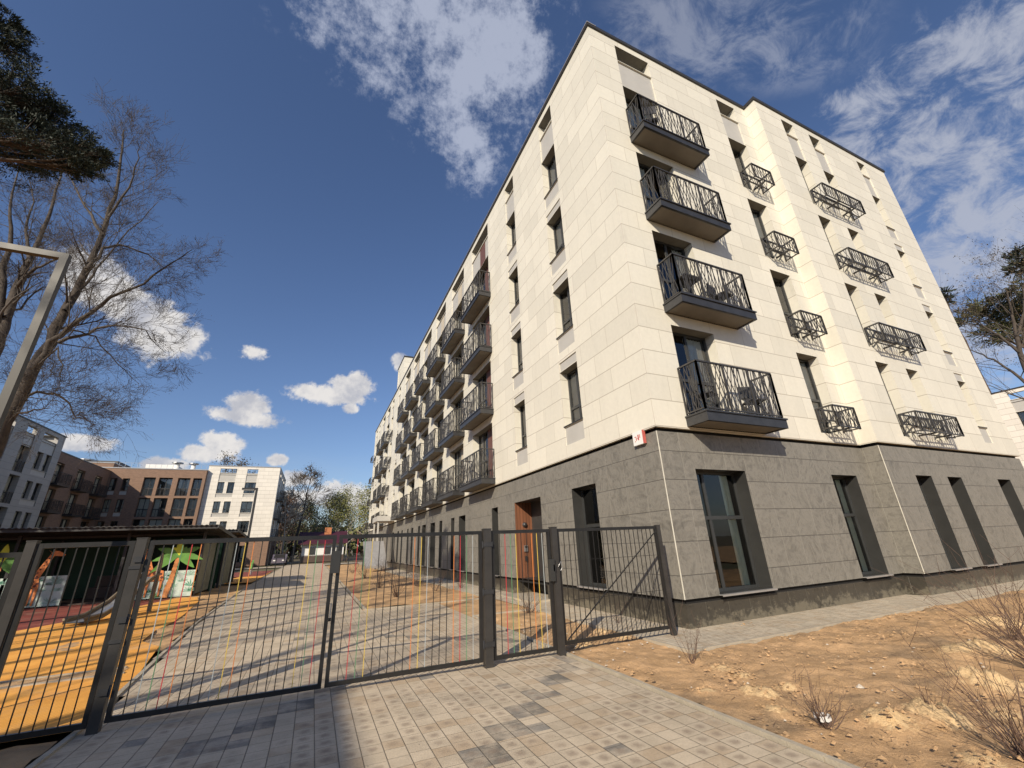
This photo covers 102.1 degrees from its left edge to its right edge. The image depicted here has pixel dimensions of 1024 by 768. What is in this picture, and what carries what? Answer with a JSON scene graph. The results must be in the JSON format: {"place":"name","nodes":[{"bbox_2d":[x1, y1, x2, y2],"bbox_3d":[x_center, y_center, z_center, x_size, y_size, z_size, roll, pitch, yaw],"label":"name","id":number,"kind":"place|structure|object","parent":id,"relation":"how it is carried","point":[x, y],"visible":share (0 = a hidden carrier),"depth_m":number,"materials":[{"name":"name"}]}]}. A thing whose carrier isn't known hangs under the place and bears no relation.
{"place":"outdoors","nodes":[
{"label":"outdoors","id":0,"kind":"place"},
{"bbox_2d":[0,741,56,767],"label":"soil","id":1,"kind":"structure","parent":0,"point":[21,756],"depth_m":3.82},
{"bbox_2d":[0,540,41,652],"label":"gate post","id":2,"kind":"object","parent":1,"relation":"on","point":[16,587],"visible":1,"depth_m":4.23,"materials":[{"name":"metal"}]},
{"bbox_2d":[0,552,22,614],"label":"fence panel","id":3,"kind":"object","parent":2,"relation":"attached to","point":[15,564],"visible":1,"depth_m":4.27,"materials":[{"name":"metal"}]},
{"bbox_2d":[0,242,71,429],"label":"street lamp","id":4,"kind":"object","parent":1,"relation":"on","point":[19,366],"visible":1,"depth_m":4.36,"materials":[{"name":"metal"}]},
{"bbox_2d":[43,584,249,651],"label":"soil","id":5,"kind":"structure","parent":0,"point":[168,629],"depth_m":11.69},
{"bbox_2d":[0,524,236,608],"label":"play shelter","id":6,"kind":"object","parent":5,"relation":"on","point":[17,538],"visible":0.62,"depth_m":18.32,"materials":[{"name":"metal"}]},
{"bbox_2d":[0,529,247,587],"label":"play shelter","id":7,"kind":"object","parent":5,"relation":"on","point":[238,533],"visible":0.07,"depth_m":24.24,"materials":[{"name":"metal"}]},
{"bbox_2d":[235,562,361,569],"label":"road","id":8,"kind":"structure","parent":0,"point":[282,566],"depth_m":54.03,"materials":[{"name":"stone"}]},
{"bbox_2d":[25,564,1023,767],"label":"kerb","id":9,"kind":"structure","parent":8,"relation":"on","point":[807,750],"depth_m":5.90,"materials":[{"name":"concrete"}]},
{"bbox_2d":[327,564,405,581],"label":"soil","id":10,"kind":"structure","parent":0,"point":[343,576],"depth_m":28.45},
{"bbox_2d":[342,578,478,608],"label":"soil","id":11,"kind":"structure","parent":0,"point":[371,590],"depth_m":15.50,"materials":[{"name":"soil"}]},
{"bbox_2d":[382,561,423,596],"bbox_3d":[-3.830,6.840,14.785,1.635,1.426,1.320,7,-23,-23],"label":"bare shrub","id":12,"kind":"object","parent":11,"relation":"on","point":[395,594],"visible":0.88,"depth_m":14.45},
{"bbox_2d":[36,563,834,767],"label":"pavement","id":13,"kind":"structure","parent":0,"point":[468,716],"depth_m":4.38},
{"bbox_2d":[84,537,150,735],"bbox_3d":[-4.217,2.632,4.458,0.114,1.832,0.118,7,-23,-23],"label":"gate post","id":14,"kind":"object","parent":13,"relation":"on","point":[105,685],"visible":1,"depth_m":4.40,"materials":[{"name":"metal"}]},
{"bbox_2d":[0,541,135,742],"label":"fence panel","id":15,"kind":"object","parent":14,"relation":"attached to","point":[8,642],"visible":0.98,"depth_m":4.26,"materials":[{"name":"metal"}]},
{"bbox_2d":[103,535,340,723],"bbox_3d":[-3.206,2.733,4.887,2.075,1.730,0.080,7,-23,-23],"label":"gate leaf","id":16,"kind":"object","parent":14,"relation":"attached to","point":[334,568],"visible":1,"depth_m":4.79,"materials":[{"name":"metal"}]},
{"bbox_2d":[117,630,836,767],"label":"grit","id":17,"kind":"object","parent":13,"relation":"on","point":[684,711],"visible":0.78,"depth_m":3.75,"materials":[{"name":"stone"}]},
{"bbox_2d":[481,528,494,668],"bbox_3d":[-0.362,3.108,6.121,0.174,1.832,0.128,7,-23,-23],"label":"gate post","id":18,"kind":"object","parent":13,"relation":"on","point":[488,639],"visible":1,"depth_m":6.05,"materials":[{"name":"metal"}]},
{"bbox_2d":[324,531,482,687],"bbox_3d":[-1.370,2.967,5.697,2.035,1.730,0.040,7,-23,-23],"label":"gate leaf","id":19,"kind":"object","parent":18,"relation":"attached to","point":[345,681],"visible":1,"depth_m":5.63,"materials":[{"name":"metal"}]},
{"bbox_2d":[491,529,556,660],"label":"wicket gate","id":20,"kind":"structure","parent":18,"relation":"attached to","point":[551,571],"depth_m":6.34,"materials":[{"name":"metal"}]},
{"bbox_2d":[548,527,565,655],"bbox_3d":[0.732,3.237,6.577,0.185,1.832,0.140,7,-23,-23],"label":"gate post","id":21,"kind":"object","parent":13,"relation":"on","point":[559,623],"visible":1,"depth_m":6.50,"materials":[{"name":"metal"}]},
{"bbox_2d":[557,525,676,644],"bbox_3d":[1.780,3.378,7.041,2.225,1.820,0.080,7,-23,-23],"label":"fence panel","id":22,"kind":"object","parent":21,"relation":"attached to","point":[662,565],"visible":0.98,"depth_m":7.09,"materials":[{"name":"metal"}]},
{"bbox_2d":[439,599,536,618],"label":"soil","id":23,"kind":"structure","parent":0,"point":[472,607],"depth_m":11.45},
{"bbox_2d":[0,552,1019,767],"bbox_3d":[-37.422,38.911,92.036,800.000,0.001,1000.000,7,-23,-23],"label":"ground","id":24,"kind":"structure","parent":0,"point":[58,737],"depth_m":7.97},
{"bbox_2d":[0,414,66,528],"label":"apartment block","id":25,"kind":"structure","parent":24,"relation":"on","point":[24,489],"depth_m":40.86,"materials":[{"name":"stone"}]},
{"bbox_2d":[0,475,13,502],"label":"window","id":26,"kind":"structure","parent":25,"relation":"in","point":[9,477],"depth_m":39.25,"materials":[{"name":"glass"}]},
{"bbox_2d":[34,451,111,527],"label":"apartment block","id":27,"kind":"structure","parent":24,"relation":"on","point":[75,495],"depth_m":50.25,"materials":[{"name":"brown brick"}]},
{"bbox_2d":[64,494,75,513],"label":"window","id":28,"kind":"structure","parent":27,"relation":"in","point":[71,496],"depth_m":50.45,"materials":[{"name":"glass"}]},
{"bbox_2d":[0,597,197,742],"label":"play surface","id":29,"kind":"object","parent":24,"relation":"on","point":[24,696],"visible":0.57,"depth_m":6.97,"materials":[{"name":"orange rubber"}]},
{"bbox_2d":[0,2,124,196],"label":"pine tree","id":30,"kind":"object","parent":29,"relation":"on","point":[58,148],"visible":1,"depth_m":8.71,"materials":[{"name":"green plant"}]},
{"bbox_2d":[0,666,129,688],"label":"kerb","id":31,"kind":"structure","parent":29,"relation":"on","point":[43,679],"depth_m":6.01,"materials":[{"name":"concrete"}]},
{"bbox_2d":[62,553,163,624],"bbox_3d":[-11.835,6.128,12.580,0.630,1.754,2.797,0,-21,-6],"label":"play slide","id":32,"kind":"object","parent":29,"relation":"on","point":[97,609],"visible":0.48,"depth_m":12.00,"materials":[{"name":"metal"}]},
{"bbox_2d":[0,79,231,466],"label":"tree","id":33,"kind":"object","parent":29,"relation":"on","point":[45,351],"visible":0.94,"depth_m":11.70,"materials":[{"name":"brown plant"}]},
{"bbox_2d":[17,596,194,630],"bbox_3d":[-18.753,5.914,8.858,17.400,0.001,13.300,7,-23,-23],"label":"play surface","id":34,"kind":"object","parent":24,"relation":"on","point":[39,615],"visible":0.4,"depth_m":13.87,"materials":[{"name":"red rubber"}]},
{"bbox_2d":[0,162,115,354],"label":"tree","id":35,"kind":"object","parent":34,"relation":"on","point":[24,271],"visible":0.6,"depth_m":13.21,"materials":[{"name":"brown plant"}]},
{"bbox_2d":[81,458,208,526],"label":"apartment block","id":36,"kind":"structure","parent":24,"relation":"on","point":[152,494],"depth_m":59.76,"materials":[{"name":"brown brick"}]},
{"bbox_2d":[135,498,150,516],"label":"window","id":37,"kind":"structure","parent":36,"relation":"in","point":[143,503],"depth_m":59.08,"materials":[{"name":"glass"}]},
{"bbox_2d":[141,478,155,494],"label":"window","id":38,"kind":"structure","parent":36,"relation":"in","point":[148,483],"depth_m":60.11,"materials":[{"name":"glass"}]},
{"bbox_2d":[148,519,162,525],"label":"window","id":39,"kind":"structure","parent":36,"relation":"in","point":[152,522],"depth_m":59.05,"materials":[{"name":"glass"}]},
{"bbox_2d":[151,498,167,515],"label":"window","id":40,"kind":"structure","parent":36,"relation":"in","point":[157,500],"depth_m":59.73,"materials":[{"name":"glass"}]},
{"bbox_2d":[156,479,172,494],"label":"window","id":41,"kind":"structure","parent":36,"relation":"in","point":[169,481],"depth_m":60.98,"materials":[{"name":"glass"}]},
{"bbox_2d":[170,498,185,516],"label":"window","id":42,"kind":"structure","parent":36,"relation":"in","point":[179,503],"depth_m":60.67,"materials":[{"name":"glass"}]},
{"bbox_2d":[175,478,189,495],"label":"window","id":43,"kind":"structure","parent":36,"relation":"in","point":[181,479],"depth_m":61.74,"materials":[{"name":"glass"}]},
{"bbox_2d":[186,498,197,515],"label":"window","id":44,"kind":"structure","parent":36,"relation":"in","point":[192,504],"depth_m":61.33,"materials":[{"name":"glass"}]},
{"bbox_2d":[212,451,258,472],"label":"tree","id":45,"kind":"object","parent":24,"relation":"on","point":[226,461],"visible":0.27,"depth_m":93.58,"materials":[{"name":"brown plant"}]},
{"bbox_2d":[196,465,286,566],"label":"apartment block","id":46,"kind":"structure","parent":24,"relation":"on","point":[227,502],"depth_m":64.13,"materials":[{"name":"white brick"}]},
{"bbox_2d":[240,502,252,512],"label":"window","id":47,"kind":"structure","parent":46,"relation":"in","point":[246,507],"depth_m":64.34,"materials":[{"name":"glass"}]},
{"bbox_2d":[224,572,270,583],"bbox_3d":[-19.765,14.483,30.996,2.050,0.001,14.500,7,-23,-23],"label":"play surface","id":48,"kind":"object","parent":24,"relation":"on","point":[245,579],"visible":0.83,"depth_m":28.43,"materials":[{"name":"orange rubber"}]},
{"bbox_2d":[239,488,257,581],"bbox_3d":[-17.320,9.597,26.534,0.915,5.750,0.130,7,-23,-23],"label":"street lamp","id":49,"kind":"object","parent":48,"relation":"on","point":[249,529],"visible":0.97,"depth_m":26.79,"materials":[{"name":"metal"}]},
{"bbox_2d":[234,570,273,576],"bbox_3d":[-23.680,16.653,36.209,4.280,0.001,11.000,7,-23,-23],"label":"play surface","id":50,"kind":"object","parent":24,"relation":"on","point":[254,573],"visible":0.6,"depth_m":36.34,"materials":[{"name":"red rubber"}]},
{"bbox_2d":[270,554,287,565],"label":"parked car","id":51,"kind":"object","parent":24,"relation":"on","point":[280,558],"visible":0.98,"depth_m":58.14,"materials":[{"name":"paint"}]},
{"bbox_2d":[276,482,311,563],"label":"tree","id":52,"kind":"object","parent":24,"relation":"on","point":[298,508],"visible":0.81,"depth_m":72.06,"materials":[{"name":"brown plant"}]},
{"bbox_2d":[277,491,313,553],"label":"tree","id":53,"kind":"object","parent":24,"relation":"on","point":[287,526],"visible":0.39,"depth_m":90.17,"materials":[{"name":"brown plant"}]},
{"bbox_2d":[290,497,327,541],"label":"tree","id":54,"kind":"object","parent":24,"relation":"on","point":[307,522],"visible":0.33,"depth_m":99.64,"materials":[{"name":"green plant"}]},
{"bbox_2d":[281,463,339,561],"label":"tree","id":55,"kind":"object","parent":24,"relation":"on","point":[304,476],"visible":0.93,"depth_m":83.09,"materials":[{"name":"brown plant"}]},
{"bbox_2d":[275,521,368,558],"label":"wood","id":56,"kind":"object","parent":24,"relation":"on","point":[352,545],"visible":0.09,"depth_m":121.13,"materials":[{"name":"green plant"}]},
{"bbox_2d":[297,527,347,562],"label":"house","id":57,"kind":"structure","parent":24,"relation":"on","point":[319,549],"depth_m":70.47,"materials":[{"name":"white paint"}]},
{"bbox_2d":[289,553,362,563],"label":"dark fence","id":58,"kind":"object","parent":24,"relation":"on","point":[344,555],"visible":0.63,"depth_m":65.88,"materials":[{"name":"metal"}]},
{"bbox_2d":[306,486,357,534],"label":"tree","id":59,"kind":"object","parent":24,"relation":"on","point":[339,513],"visible":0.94,"depth_m":86.74,"materials":[{"name":"green plant"}]},
{"bbox_2d":[320,482,368,557],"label":"tree","id":60,"kind":"object","parent":24,"relation":"on","point":[350,495],"visible":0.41,"depth_m":99.91,"materials":[{"name":"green plant"}]},
{"bbox_2d":[344,483,370,533],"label":"tree","id":61,"kind":"object","parent":24,"relation":"on","point":[365,514],"visible":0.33,"depth_m":85.11,"materials":[{"name":"green plant"}]},
{"bbox_2d":[362,21,1023,628],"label":"apartment building","id":62,"kind":"structure","parent":24,"relation":"on","point":[572,341],"depth_m":12.55,"materials":[{"name":"stone"}]},
{"bbox_2d":[436,463,441,498],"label":"window","id":63,"kind":"structure","parent":62,"relation":"in","point":[440,467],"depth_m":25.99,"materials":[{"name":"glass"}]},
{"bbox_2d":[455,449,460,489],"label":"window","id":64,"kind":"structure","parent":62,"relation":"in","point":[459,454],"depth_m":22.53,"materials":[{"name":"glass"}]},
{"bbox_2d":[455,398,461,430],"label":"window","id":65,"kind":"structure","parent":62,"relation":"in","point":[459,403],"depth_m":23.63,"materials":[{"name":"glass"}]},
{"bbox_2d":[478,319,485,345],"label":"window","id":66,"kind":"structure","parent":62,"relation":"in","point":[484,329],"depth_m":21.19,"materials":[{"name":"glass"}]},
{"bbox_2d":[478,372,486,407],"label":"window","id":67,"kind":"structure","parent":62,"relation":"in","point":[482,378],"depth_m":20.23,"materials":[{"name":"glass"}]},
{"bbox_2d":[479,431,488,476],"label":"window","id":68,"kind":"structure","parent":62,"relation":"in","point":[481,440],"depth_m":19.19,"materials":[{"name":"glass"}]},
{"bbox_2d":[507,221,515,254],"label":"window","id":69,"kind":"structure","parent":62,"relation":"in","point":[513,234],"depth_m":18.65,"materials":[{"name":"glass"}]},
{"bbox_2d":[512,335,522,377],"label":"window","id":70,"kind":"structure","parent":62,"relation":"in","point":[519,352],"depth_m":16.53,"materials":[{"name":"glass"}]},
{"bbox_2d":[515,404,526,451],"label":"window","id":71,"kind":"structure","parent":62,"relation":"in","point":[522,411],"depth_m":15.46,"materials":[{"name":"glass"}]},
{"bbox_2d":[531,501,547,593],"bbox_3d":[1.147,5.336,13.695,0.120,2.900,1.987,7,-23,-23],"label":"entrance door","id":72,"kind":"structure","parent":62,"relation":"in","point":[535,506],"depth_m":14.23,"materials":[{"name":"wood"}]},
{"bbox_2d":[544,155,557,198],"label":"window","id":73,"kind":"structure","parent":62,"relation":"in","point":[553,177],"depth_m":15.67,"materials":[{"name":"glass"}]},
{"bbox_2d":[549,216,564,263],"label":"window","id":74,"kind":"structure","parent":62,"relation":"in","point":[559,238],"depth_m":14.58,"materials":[{"name":"glass"}]},
{"bbox_2d":[556,285,572,338],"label":"window","id":75,"kind":"structure","parent":62,"relation":"in","point":[568,320],"depth_m":13.41,"materials":[{"name":"glass"}]},
{"bbox_2d":[564,368,582,427],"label":"window","id":76,"kind":"structure","parent":62,"relation":"in","point":[576,411],"depth_m":12.41,"materials":[{"name":"glass"}]},
{"bbox_2d":[577,486,607,590],"bbox_3d":[2.099,3.898,10.674,0.516,2.464,1.190,7,-23,-23],"label":"window","id":77,"kind":"structure","parent":62,"relation":"in","point":[593,487],"depth_m":11.05,"materials":[{"name":"metal"}]},
{"bbox_2d":[625,97,653,132],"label":"window","id":78,"kind":"structure","parent":62,"relation":"in","point":[628,100],"depth_m":13.67,"materials":[{"name":"glass"}]},
{"bbox_2d":[642,106,659,125],"bbox_3d":[4.147,-7.850,12.500,0.420,0.929,0.462,-5,-21,6],"label":"folding chair","id":79,"kind":"object","parent":62,"relation":"on","point":[653,109],"visible":0.37,"depth_m":12.40,"materials":[{"name":"metal"}]},
{"bbox_2d":[638,162,672,208],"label":"window","id":80,"kind":"structure","parent":62,"relation":"in","point":[642,173],"depth_m":12.61,"materials":[{"name":"glass"}]},
{"bbox_2d":[654,240,693,293],"bbox_3d":[4.339,-2.865,11.317,1.440,2.350,0.130,7,-23,-23],"label":"window","id":81,"kind":"structure","parent":62,"relation":"in","point":[665,245],"depth_m":11.67,"materials":[{"name":"glass"}]},
{"bbox_2d":[672,332,720,411],"bbox_3d":[4.455,-0.161,10.274,1.440,2.350,0.130,7,-23,-23],"label":"window","id":82,"kind":"structure","parent":62,"relation":"in","point":[692,349],"depth_m":10.60,"materials":[{"name":"glass"}]},
{"bbox_2d":[688,376,716,412],"bbox_3d":[4.351,0.251,9.331,0.462,0.929,0.420,-21,-27,39],"label":"folding chair","id":83,"kind":"object","parent":62,"relation":"on","point":[692,383],"visible":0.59,"depth_m":9.34,"materials":[{"name":"metal"}]},
{"bbox_2d":[706,283,732,300],"bbox_3d":[5.517,-2.295,10.925,0.420,0.929,0.462,12,-26,-34],"label":"folding chair","id":84,"kind":"object","parent":62,"relation":"on","point":[716,294],"visible":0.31,"depth_m":11.00,"materials":[{"name":"metal"}]},
{"bbox_2d":[696,472,777,596],"bbox_3d":[4.614,3.109,8.891,1.580,2.454,0.516,7,-23,-23],"label":"window","id":85,"kind":"structure","parent":62,"relation":"in","point":[731,517],"depth_m":9.13,"materials":[{"name":"metal"}]},
{"bbox_2d":[731,148,752,190],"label":"window","id":86,"kind":"structure","parent":62,"relation":"in","point":[733,150],"depth_m":15.51,"materials":[{"name":"glass"}]},
{"bbox_2d":[737,386,767,413],"bbox_3d":[5.821,0.439,9.982,0.420,0.929,0.462,-4,-21,4],"label":"folding chair","id":87,"kind":"object","parent":62,"relation":"on","point":[757,401],"visible":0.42,"depth_m":10.11,"materials":[{"name":"metal"}]},
{"bbox_2d":[750,208,774,258],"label":"window","id":88,"kind":"structure","parent":62,"relation":"in","point":[756,221],"depth_m":14.46,"materials":[{"name":"glass"}]},
{"bbox_2d":[772,277,800,338],"bbox_3d":[8.487,-2.366,13.069,0.980,2.350,0.070,7,-23,-23],"label":"window","id":89,"kind":"structure","parent":62,"relation":"in","point":[774,279],"depth_m":13.33,"materials":[{"name":"glass"}]},
{"bbox_2d":[798,359,831,433],"bbox_3d":[8.590,0.348,12.052,0.980,2.350,0.130,7,-23,-23],"label":"window","id":90,"kind":"structure","parent":62,"relation":"in","point":[814,402],"depth_m":12.30,"materials":[{"name":"glass"}]},
{"bbox_2d":[832,477,893,578],"bbox_3d":[8.782,3.621,10.682,1.150,2.454,0.516,7,-23,-23],"label":"window","id":91,"kind":"structure","parent":62,"relation":"in","point":[848,515],"depth_m":10.97,"materials":[{"name":"metal"}]},
{"bbox_2d":[916,477,972,570],"bbox_3d":[11.700,3.811,11.497,0.900,2.454,0.516,7,-23,-23],"label":"window","id":92,"kind":"structure","parent":62,"relation":"in","point":[919,483],"depth_m":11.66,"materials":[{"name":"metal"}]},
{"bbox_2d":[939,286,991,392],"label":"pine tree","id":93,"kind":"object","parent":24,"relation":"on","point":[945,296],"visible":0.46,"depth_m":49.57,"materials":[{"name":"green plant"}]},
{"bbox_2d":[990,386,1023,467],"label":"apartment block","id":94,"kind":"structure","parent":24,"relation":"on","point":[1011,412],"depth_m":43.16,"materials":[{"name":"stone"}]},
{"bbox_2d":[0,0,1023,552],"label":"sky","id":95,"kind":"structure","parent":0,"point":[348,157],"materials":[{"name":"blue"}]},
{"bbox_2d":[672,273,703,296],"bbox_3d":[4.480,-2.328,10.428,0.600,0.700,0.420,7,-23,-23],"label":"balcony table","id":96,"kind":"object","parent":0,"point":[682,280],"visible":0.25,"depth_m":10.51,"materials":[{"name":"metal"}]},
{"bbox_2d":[359,563,1023,648],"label":"pavement","id":97,"kind":"structure","parent":0,"point":[723,633],"depth_m":8.38,"materials":[{"name":"concrete"}]},
{"bbox_2d":[496,605,1023,767],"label":"soil","id":98,"kind":"structure","parent":0,"point":[668,671],"depth_m":4.80,"materials":[{"name":"soil"}]},
{"bbox_2d":[513,588,543,612],"bbox_3d":[0.440,5.218,10.072,0.884,0.722,0.890,-2,-21,0],"label":"bare shrub","id":99,"kind":"object","parent":98,"relation":"on","point":[527,608],"visible":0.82,"depth_m":10.12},
{"bbox_2d":[660,601,701,663],"bbox_3d":[2.377,3.423,5.743,0.536,0.802,0.742,-16,-25,32],"label":"bare shrub","id":100,"kind":"object","parent":98,"relation":"on","point":[694,655],"visible":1,"depth_m":5.68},
{"bbox_2d":[515,615,1012,733],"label":"pebbles","id":101,"kind":"object","parent":98,"relation":"on","point":[749,683],"visible":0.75,"depth_m":5.76,"materials":[{"name":"stone"}]},
{"bbox_2d":[533,603,1023,767],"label":"clods","id":102,"kind":"object","parent":98,"relation":"on","point":[836,753],"visible":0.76,"depth_m":4.29,"materials":[{"name":"soil"}]},
{"bbox_2d":[777,660,855,730],"bbox_3d":[2.729,2.788,3.715,0.530,0.500,0.671,-18,-26,35],"label":"bare shrub","id":103,"kind":"object","parent":98,"relation":"on","point":[821,716],"visible":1,"depth_m":3.67,"materials":[{"name":"brown plant"}]},
{"bbox_2d":[874,663,949,705],"bbox_3d":[3.853,2.844,3.937,0.614,0.464,0.393,-2,-21,-1],"label":"bare shrub","id":104,"kind":"object","parent":98,"relation":"on","point":[925,687],"visible":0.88,"depth_m":3.92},
{"bbox_2d":[871,533,1023,659],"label":"bare shrub","id":105,"kind":"object","parent":98,"relation":"on","point":[1020,635],"visible":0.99,"depth_m":4.96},
{"bbox_2d":[895,617,1023,761],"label":"bare shrub","id":106,"kind":"object","parent":98,"relation":"on","point":[1016,751],"visible":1,"depth_m":3.08,"materials":[{"name":"plant"}]},
{"bbox_2d":[925,545,1023,640],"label":"bare shrub","id":107,"kind":"object","parent":98,"relation":"on","point":[1007,628],"visible":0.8,"depth_m":6.25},
{"bbox_2d":[939,211,1023,399],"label":"tree","id":108,"kind":"object","parent":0,"point":[1017,342],"visible":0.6,"depth_m":24.94,"materials":[{"name":"brown plant"}]},
{"bbox_2d":[939,590,1023,613],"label":"soil","id":109,"kind":"structure","parent":0,"point":[1009,604],"depth_m":8.96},
{"bbox_2d":[953,275,1023,348],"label":"pine tree","id":110,"kind":"object","parent":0,"point":[999,317],"visible":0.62,"depth_m":28.94,"materials":[{"name":"green plant"}]},
{"bbox_2d":[999,245,1023,279],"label":"pine tree","id":111,"kind":"object","parent":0,"point":[1011,264],"visible":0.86,"depth_m":26.54,"materials":[{"name":"green plant"}]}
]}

